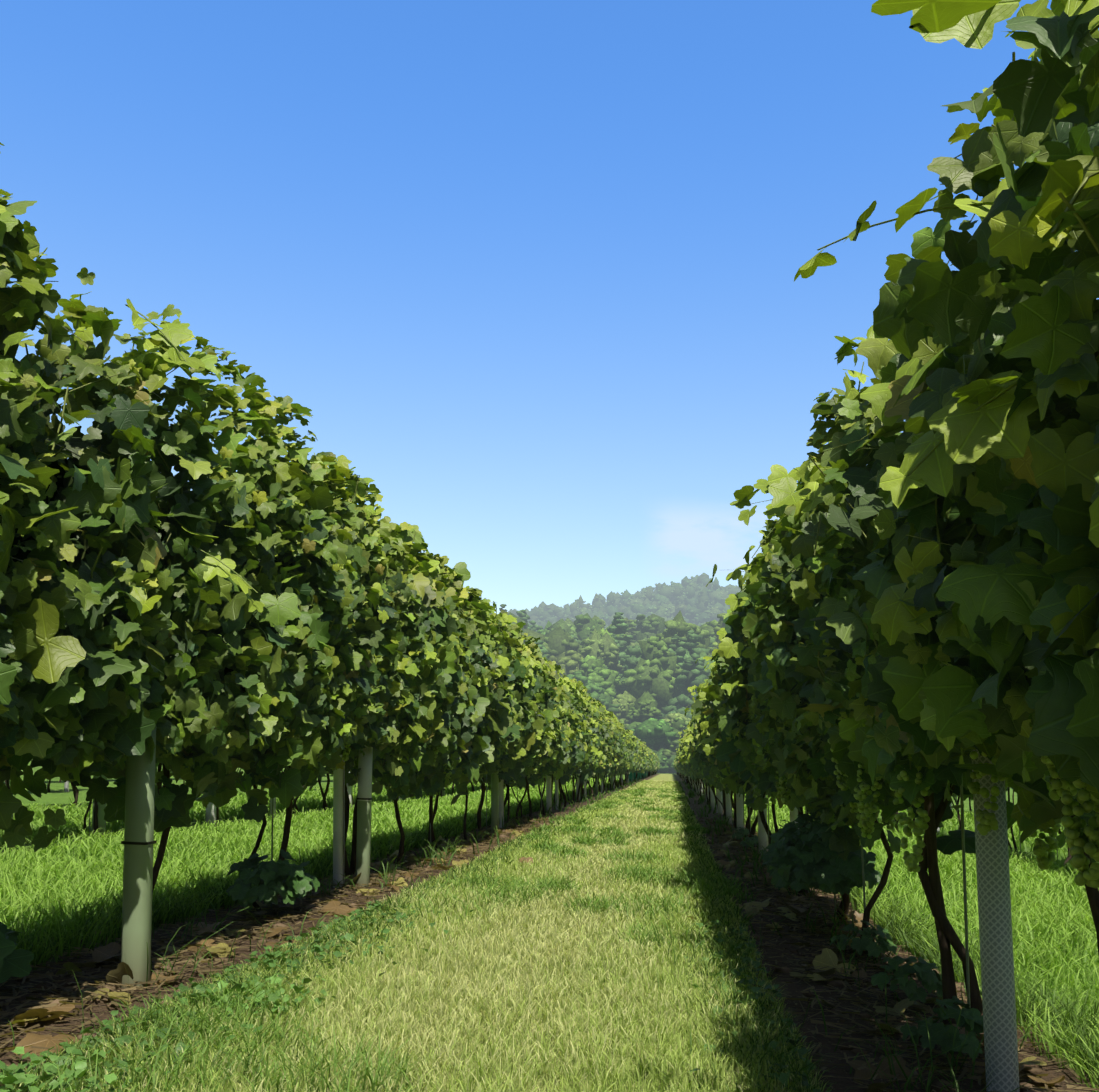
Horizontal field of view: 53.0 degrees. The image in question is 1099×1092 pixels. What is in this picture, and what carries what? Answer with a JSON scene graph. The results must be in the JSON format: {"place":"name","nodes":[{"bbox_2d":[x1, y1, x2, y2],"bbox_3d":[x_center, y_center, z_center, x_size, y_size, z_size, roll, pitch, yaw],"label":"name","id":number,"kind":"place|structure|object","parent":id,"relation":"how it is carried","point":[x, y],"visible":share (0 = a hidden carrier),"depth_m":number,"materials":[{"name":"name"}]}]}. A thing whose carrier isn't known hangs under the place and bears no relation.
{"place":"outdoors","nodes":[
{"label":"outdoors","id":0,"kind":"place"},
{"bbox_2d":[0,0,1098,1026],"bbox_3d":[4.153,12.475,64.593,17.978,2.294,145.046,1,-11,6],"label":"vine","id":1,"kind":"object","parent":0,"point":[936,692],"depth_m":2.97,"materials":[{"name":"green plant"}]},
{"bbox_2d":[90,687,1098,887],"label":"grape clusters","id":2,"kind":"object","parent":1,"relation":"hanging from","point":[1079,842],"visible":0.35,"depth_m":2.24,"materials":[{"name":"food"}]},
{"bbox_2d":[0,776,1098,1091],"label":"grass","id":3,"kind":"structure","parent":0,"point":[608,838],"depth_m":3.79,"materials":[{"name":"green plant"}]},
{"bbox_2d":[0,759,1098,1091],"bbox_3d":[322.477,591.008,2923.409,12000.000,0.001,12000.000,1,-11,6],"label":"ground","id":4,"kind":"structure","parent":0,"point":[792,987],"depth_m":3.33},
{"bbox_2d":[92,727,767,988],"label":"vine guards","id":5,"kind":"object","parent":4,"relation":"on","point":[138,860],"visible":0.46,"depth_m":3.17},
{"bbox_2d":[121,798,372,844],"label":"post straps","id":6,"kind":"object","parent":5,"relation":"on","point":[139,843],"visible":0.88,"depth_m":3.15,"materials":[{"name":"black"}]},
{"bbox_2d":[64,746,951,887],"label":"trellis posts","id":7,"kind":"object","parent":4,"relation":"on","point":[338,814],"depth_m":5.73,"materials":[{"name":"wood"}]},
{"bbox_2d":[7,198,982,695],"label":"trellis wires","id":8,"kind":"object","parent":7,"relation":"attached to","point":[175,408],"depth_m":3.17,"materials":[{"name":"metal"}]},
{"bbox_2d":[0,812,1042,1091],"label":"fallen leaves","id":9,"kind":"object","parent":4,"relation":"on","point":[780,970],"visible":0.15,"depth_m":3.50,"materials":[{"name":"brown plant"}]},
{"bbox_2d":[0,812,1064,1091],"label":"weeds","id":10,"kind":"object","parent":4,"relation":"on","point":[794,858],"visible":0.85,"depth_m":3.44,"materials":[{"name":"green plant"}]},
{"bbox_2d":[971,749,1019,1091],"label":"guard","id":11,"kind":"object","parent":4,"relation":"on","point":[997,959],"visible":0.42,"depth_m":2.34,"materials":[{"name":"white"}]},
{"bbox_2d":[0,0,1098,613],"label":"sky","id":12,"kind":"structure","parent":0,"point":[530,268],"materials":[{"name":"blue"}]},
{"bbox_2d":[485,572,741,773],"bbox_3d":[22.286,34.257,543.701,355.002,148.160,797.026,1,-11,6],"label":"forest","id":13,"kind":"object","parent":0,"point":[634,672],"materials":[{"name":"green plant"}]}
]}

